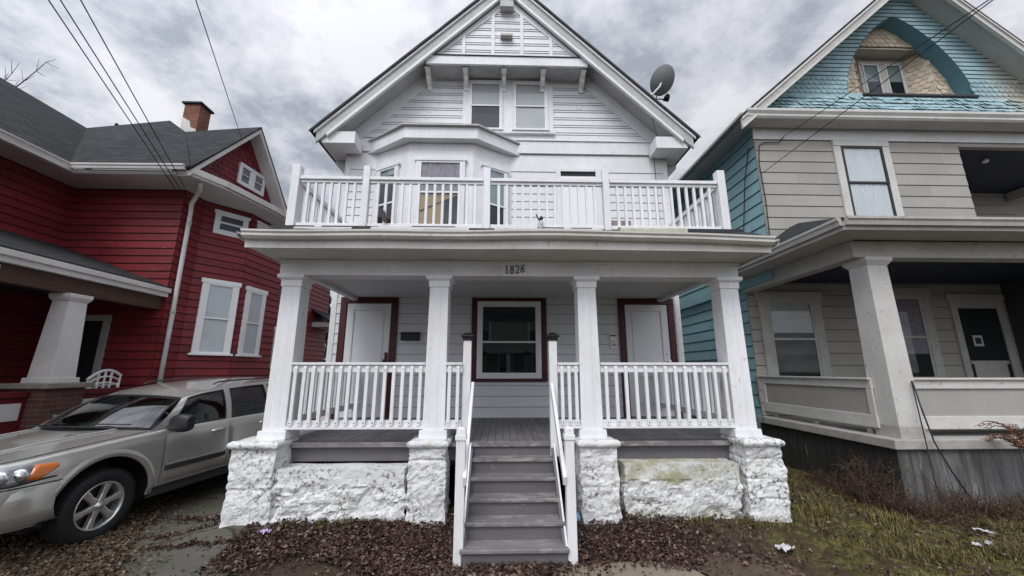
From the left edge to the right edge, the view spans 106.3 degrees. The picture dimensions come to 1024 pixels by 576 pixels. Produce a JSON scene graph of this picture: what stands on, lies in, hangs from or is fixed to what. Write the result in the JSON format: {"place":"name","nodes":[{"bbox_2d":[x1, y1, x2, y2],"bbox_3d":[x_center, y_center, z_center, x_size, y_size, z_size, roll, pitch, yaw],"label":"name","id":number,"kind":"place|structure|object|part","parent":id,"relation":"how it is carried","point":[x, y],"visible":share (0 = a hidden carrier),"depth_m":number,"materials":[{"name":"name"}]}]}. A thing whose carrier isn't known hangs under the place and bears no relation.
{"place":"outdoors","nodes":[
{"label":"outdoors","id":0,"kind":"place"},
{"bbox_2d":[0,472,272,575],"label":"driveway","id":1,"kind":"structure","parent":0,"point":[194,560],"depth_m":4.06,"materials":[{"name":"concrete"}]},
{"bbox_2d":[0,474,224,575],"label":"fallen leaves","id":2,"kind":"object","parent":1,"relation":"on","point":[84,567],"visible":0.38,"depth_m":3.82,"materials":[{"name":"brown plant"}]},
{"bbox_2d":[0,377,268,546],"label":"parked suv","id":3,"kind":"object","parent":1,"relation":"on","point":[83,472],"visible":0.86,"depth_m":4.68,"materials":[{"name":"silver metal"}]},
{"bbox_3d":[-4.363,2.241,5.361,0.081,0.625,1.000,-1,-12,5],"label":"door","id":4,"kind":"part","parent":3,"relation":"part of","materials":[{"name":"silver metal"}]},
{"bbox_3d":[-4.272,2.432,6.286,0.076,0.640,0.865,-1,-12,5],"label":"door","id":5,"kind":"part","parent":3,"relation":"part of","materials":[{"name":"silver metal"}]},
{"bbox_2d":[0,464,1023,575],"bbox_3d":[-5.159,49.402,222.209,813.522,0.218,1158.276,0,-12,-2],"label":"ground","id":6,"kind":"structure","parent":0,"point":[823,566],"depth_m":4.00,"materials":[{"name":"soil"}]},
{"bbox_2d":[4,59,118,124],"bbox_3d":[-16.736,-1.714,13.176,5.374,12.540,5.529,0,-12,-2],"label":"bare tree","id":7,"kind":"object","parent":6,"relation":"on","point":[28,76],"visible":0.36,"depth_m":13.38,"materials":[{"name":"brown plant"}]},
{"bbox_2d":[0,77,329,433],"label":"red house","id":8,"kind":"structure","parent":6,"relation":"on","point":[143,272],"depth_m":8.07,"materials":[{"name":"red wood"}]},
{"bbox_2d":[76,315,111,388],"bbox_3d":[-8.626,1.515,7.544,1.070,1.980,0.050,0,-12,-2],"label":"porch door","id":9,"kind":"structure","parent":8,"relation":"in","point":[96,328],"depth_m":7.63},
{"bbox_2d":[85,369,121,388],"bbox_3d":[-7.699,1.944,7.001,0.560,0.917,0.630,0,-12,-2],"label":"patio chair","id":10,"kind":"object","parent":8,"relation":"on","point":[110,383],"visible":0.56,"depth_m":7.08,"materials":[{"name":"white plastic"}]},
{"bbox_2d":[48,0,175,188],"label":"overhead cable","id":11,"kind":"object","parent":8,"relation":"attached to","point":[106,85],"visible":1,"depth_m":5.74,"materials":[{"name":"rubber"}]},
{"bbox_2d":[60,0,180,189],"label":"overhead cable","id":12,"kind":"object","parent":8,"relation":"attached to","point":[114,85],"visible":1,"depth_m":5.73,"materials":[{"name":"rubber"}]},
{"bbox_2d":[80,0,184,186],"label":"overhead cable","id":13,"kind":"object","parent":8,"relation":"attached to","point":[127,84],"visible":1,"depth_m":5.76,"materials":[{"name":"rubber"}]},
{"bbox_2d":[187,277,241,355],"bbox_3d":[-6.754,0.669,8.785,0.090,1.725,0.820,-9,-15,36],"label":"window","id":14,"kind":"structure","parent":8,"relation":"in","point":[216,313],"depth_m":8.78,"materials":[{"name":"white glass"}]},
{"bbox_2d":[195,0,240,135],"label":"overhead cable","id":15,"kind":"object","parent":8,"relation":"attached to","point":[215,58],"visible":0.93,"depth_m":5.81,"materials":[{"name":"rubber"}]},
{"bbox_2d":[212,209,250,238],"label":"small window","id":16,"kind":"structure","parent":8,"relation":"in","point":[225,223],"depth_m":9.21,"materials":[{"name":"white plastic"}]},
{"bbox_2d":[235,286,267,356],"bbox_3d":[-6.472,0.855,9.607,0.090,1.705,0.780,-1,-12,3],"label":"window","id":17,"kind":"structure","parent":8,"relation":"in","point":[255,299],"depth_m":9.58,"materials":[{"name":"white glass"}]},
{"bbox_2d":[257,220,270,228],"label":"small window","id":18,"kind":"structure","parent":8,"relation":"in","point":[260,225],"depth_m":9.92,"materials":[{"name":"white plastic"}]},
{"bbox_2d":[270,327,275,368],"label":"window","id":19,"kind":"structure","parent":8,"relation":"in","point":[275,327],"depth_m":11.53,"materials":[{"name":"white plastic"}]},
{"bbox_2d":[323,295,331,361],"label":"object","id":20,"kind":"object","parent":6,"relation":"on","point":[327,333],"visible":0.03,"depth_m":19.55,"materials":[{"name":"white wood"}]},
{"bbox_2d":[194,505,807,575],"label":"fallen leaves","id":21,"kind":"object","parent":6,"relation":"on","point":[390,562],"visible":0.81,"depth_m":3.82,"materials":[{"name":"brown plant"}]},
{"bbox_2d":[261,528,271,533],"bbox_3d":[-2.573,2.539,4.008,0.115,0.047,0.072,-3,-12,13],"label":"wrapper","id":22,"kind":"object","parent":21,"relation":"on","point":[264,530],"visible":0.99,"depth_m":4.00,"materials":[{"name":"purple plastic"}]},
{"bbox_2d":[612,517,619,523],"bbox_3d":[1.141,2.554,4.213,0.080,0.055,0.090,-6,-14,26],"label":"paper scrap","id":23,"kind":"object","parent":21,"relation":"on","point":[616,520],"visible":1,"depth_m":4.20,"materials":[{"name":"white paper"}]},
{"bbox_2d":[219,0,791,565],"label":"white house","id":24,"kind":"structure","parent":6,"relation":"on","point":[467,144],"depth_m":5.05,"materials":[{"name":"white wood"}]},
{"bbox_2d":[330,297,398,418],"bbox_3d":[-2.732,1.261,7.138,1.090,2.223,0.150,0,-12,-2],"label":"front door","id":25,"kind":"structure","parent":24,"relation":"in","point":[367,331],"depth_m":7.24,"materials":[{"name":"white paint"}]},
{"bbox_2d":[381,210,386,222],"bbox_3d":[-1.653,-0.927,4.962,0.108,0.178,0.024,0,-12,-2],"label":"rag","id":26,"kind":"object","parent":24,"relation":"hanging from","point":[383,216],"visible":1,"depth_m":4.96,"materials":[{"name":"fabric"}]},
{"bbox_2d":[400,332,420,340],"bbox_3d":[-1.923,0.908,7.252,0.370,0.165,0.091,0,-12,-2],"label":"mailbox","id":27,"kind":"object","parent":24,"relation":"attached to","point":[410,336],"visible":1,"depth_m":7.22,"materials":[{"name":"black metal"}]},
{"bbox_2d":[367,122,520,229],"bbox_3d":[-1.420,-1.716,7.536,3.380,2.935,0.690,0,-12,-2],"label":"bay window","id":28,"kind":"structure","parent":24,"relation":"in","point":[459,150],"depth_m":7.59,"materials":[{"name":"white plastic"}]},
{"bbox_2d":[468,80,503,129],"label":"attic window","id":29,"kind":"structure","parent":24,"relation":"in","point":[485,99],"depth_m":8.37,"materials":[{"name":"white glass"}]},
{"bbox_2d":[471,298,547,381],"bbox_3d":[-0.054,0.953,7.318,1.440,1.625,0.072,0,-12,-2],"label":"porch window","id":30,"kind":"structure","parent":24,"relation":"in","point":[509,344],"depth_m":7.31,"materials":[{"name":"red paint"}]},
{"bbox_2d":[506,265,524,273],"bbox_3d":[0.041,-0.245,5.028,0.254,0.127,0.011,0,-12,-2],"label":"house number","id":31,"kind":"object","parent":24,"relation":"attached to","point":[517,270],"visible":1,"depth_m":5.03,"materials":[{"name":"brown metal"}]},
{"bbox_2d":[512,81,549,130],"bbox_3d":[0.401,-3.966,8.371,0.810,1.235,0.100,0,-12,-2],"label":"attic window","id":32,"kind":"structure","parent":24,"relation":"in","point":[530,106],"depth_m":8.38,"materials":[{"name":"white glass"}]},
{"bbox_2d":[536,214,542,228],"bbox_3d":[0.360,-0.843,4.952,0.095,0.242,0.065,5,-13,-24],"label":"figurine","id":33,"kind":"object","parent":24,"relation":"on","point":[540,219],"visible":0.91,"depth_m":4.94,"materials":[{"name":"white ceramic"}]},
{"bbox_2d":[556,168,602,225],"bbox_3d":[1.395,-1.361,7.866,0.950,2.380,0.050,0,-12,-2],"label":"balcony door","id":34,"kind":"structure","parent":24,"relation":"in","point":[561,173],"depth_m":7.96,"materials":[{"name":"white wood"}]},
{"bbox_2d":[609,334,617,348],"bbox_3d":[1.945,1.025,7.359,0.140,0.280,0.042,0,-12,-2],"label":"mailbox","id":35,"kind":"object","parent":24,"relation":"attached to","point":[613,345],"visible":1,"depth_m":7.35,"materials":[{"name":"white plastic"}]},
{"bbox_2d":[611,220,630,225],"bbox_3d":[1.522,-0.837,5.398,0.280,0.200,0.120,0,-12,-2],"label":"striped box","id":36,"kind":"object","parent":24,"relation":"on","point":[614,222],"visible":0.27,"depth_m":5.35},
{"bbox_2d":[617,299,682,417],"bbox_3d":[2.616,1.294,7.295,1.090,2.223,0.119,0,-12,-2],"label":"front door","id":37,"kind":"structure","parent":24,"relation":"in","point":[647,332],"depth_m":7.38,"materials":[{"name":"white paint"}]},
{"bbox_2d":[650,64,674,101],"bbox_3d":[3.082,-4.226,8.102,0.621,0.747,0.509,0,-12,-2],"label":"satellite dish","id":38,"kind":"object","parent":24,"relation":"on","point":[662,80],"visible":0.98,"depth_m":8.02,"materials":[{"name":"silver metal"}]},
{"bbox_2d":[651,117,659,219],"bbox_3d":[2.929,-2.231,7.866,0.139,3.281,0.493,-3,-12,12],"label":"coaxial cable","id":39,"kind":"object","parent":38,"relation":"hanging from","point":[654,166],"visible":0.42,"depth_m":7.97,"materials":[{"name":"rubber"}]},
{"bbox_2d":[283,513,808,534],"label":"grass","id":40,"kind":"structure","parent":6,"relation":"on","point":[648,520],"depth_m":4.23,"materials":[{"name":"green plant"}]},
{"bbox_2d":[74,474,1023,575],"bbox_3d":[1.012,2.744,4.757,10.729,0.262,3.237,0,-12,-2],"label":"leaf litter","id":41,"kind":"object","parent":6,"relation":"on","point":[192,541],"visible":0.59,"depth_m":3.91,"materials":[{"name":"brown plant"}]},
{"bbox_2d":[419,561,704,575],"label":"front walk","id":42,"kind":"structure","parent":6,"relation":"on","point":[628,570],"depth_m":3.49,"materials":[{"name":"beige concrete"}]},
{"bbox_2d":[775,543,794,551],"bbox_3d":[2.736,2.597,3.855,0.177,0.042,0.144,4,-13,-18],"label":"wrapper","id":43,"kind":"object","parent":6,"relation":"on","point":[784,547],"visible":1,"depth_m":3.84,"materials":[{"name":"white paper"}]},
{"bbox_2d":[672,0,1023,506],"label":"taupe house","id":44,"kind":"structure","parent":6,"relation":"on","point":[881,276],"depth_m":8.34,"materials":[{"name":"beige wood"}]},
{"bbox_2d":[743,148,748,228],"bbox_3d":[5.243,-1.702,8.593,0.033,2.755,0.718,0,-12,-2],"label":"house cable","id":45,"kind":"object","parent":44,"relation":"attached to","point":[744,187],"visible":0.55,"depth_m":8.64,"materials":[{"name":"rubber"}]},
{"bbox_2d":[755,377,763,420],"bbox_3d":[5.205,2.309,8.091,0.034,0.907,0.344,-4,-13,20],"label":"house cable","id":46,"kind":"object","parent":44,"relation":"attached to","point":[758,398],"visible":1,"depth_m":8.11,"materials":[{"name":"rubber"}]},
{"bbox_2d":[759,137,783,235],"bbox_3d":[5.615,-1.933,8.098,0.632,2.796,0.030,0,-12,1],"label":"house cable","id":47,"kind":"object","parent":44,"relation":"attached to","point":[762,180],"visible":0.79,"depth_m":8.17,"materials":[{"name":"rubber"}]},
{"bbox_2d":[754,291,832,376],"bbox_3d":[6.280,1.056,8.541,1.540,1.985,0.100,0,-12,-2],"label":"porch window","id":48,"kind":"structure","parent":44,"relation":"in","point":[793,333],"depth_m":8.56,"materials":[{"name":"beige glass"}]},
{"bbox_2d":[830,139,904,216],"bbox_3d":[7.633,-2.313,8.232,1.350,1.935,0.090,0,-12,-2],"label":"upper window","id":49,"kind":"structure","parent":44,"relation":"in","point":[868,186],"depth_m":8.25,"materials":[{"name":"white glass"}]},
{"bbox_2d":[762,0,992,173],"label":"overhead cable","id":50,"kind":"object","parent":44,"relation":"attached to","point":[887,79],"visible":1,"depth_m":5.53,"materials":[{"name":"rubber"}]},
{"bbox_2d":[783,0,988,136],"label":"overhead cable","id":51,"kind":"object","parent":44,"relation":"attached to","point":[901,58],"visible":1,"depth_m":5.41,"materials":[{"name":"rubber"}]},
{"bbox_2d":[851,288,946,377],"bbox_3d":[8.710,1.021,8.616,1.800,2.085,0.100,0,-12,-2],"label":"porch window","id":52,"kind":"structure","parent":44,"relation":"in","point":[913,304],"depth_m":8.65,"materials":[{"name":"glass"}]},
{"bbox_2d":[911,381,969,514],"bbox_3d":[5.688,2.114,5.216,0.244,1.649,0.390,0,-12,-2],"label":"house cable","id":53,"kind":"object","parent":44,"relation":"attached to","point":[927,446],"visible":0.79,"depth_m":5.26,"materials":[{"name":"rubber"}]},
{"bbox_2d":[912,381,974,505],"bbox_3d":[5.962,2.127,5.290,0.385,1.647,0.170,-6,-13,24],"label":"house cable","id":54,"kind":"object","parent":44,"relation":"attached to","point":[957,479],"visible":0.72,"depth_m":5.29,"materials":[{"name":"rubber"}]},
{"bbox_2d":[943,294,1022,377],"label":"porch door","id":55,"kind":"structure","parent":44,"relation":"in","point":[985,345],"depth_m":8.67,"materials":[{"name":"wood"}]},
{"bbox_2d":[832,450,923,509],"bbox_3d":[4.918,2.594,5.195,0.955,0.732,0.859,-11,-16,41],"label":"dead bush","id":56,"kind":"object","parent":6,"relation":"on","point":[863,486],"visible":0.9,"depth_m":5.19,"materials":[{"name":"brown plant"}]},
{"bbox_2d":[788,464,1023,531],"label":"dry weeds","id":57,"kind":"object","parent":6,"relation":"on","point":[907,507],"visible":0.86,"depth_m":4.88,"materials":[{"name":"brown plant"}]},
{"bbox_2d":[973,527,993,533],"bbox_3d":[5.270,2.710,4.293,0.077,0.025,0.155,4,-13,-20],"label":"paper scrap","id":58,"kind":"object","parent":6,"relation":"on","point":[975,528],"visible":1,"depth_m":4.29,"materials":[{"name":"white paper"}]},
{"bbox_2d":[975,421,1023,452],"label":"dry fern","id":59,"kind":"object","parent":6,"relation":"on","point":[1017,443],"visible":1,"depth_m":5.09,"materials":[{"name":"brown plant"}]},
{"bbox_2d":[0,0,1023,359],"label":"sky","id":60,"kind":"structure","parent":0,"point":[284,65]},
{"bbox_2d":[672,553,805,575],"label":"muddy path","id":61,"kind":"structure","parent":0,"point":[735,566],"depth_m":3.57,"materials":[{"name":"brown soil"}]},
{"bbox_2d":[653,474,1023,575],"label":"grass","id":62,"kind":"structure","parent":0,"point":[912,551],"depth_m":4.10,"materials":[{"name":"green plant"}]}
]}

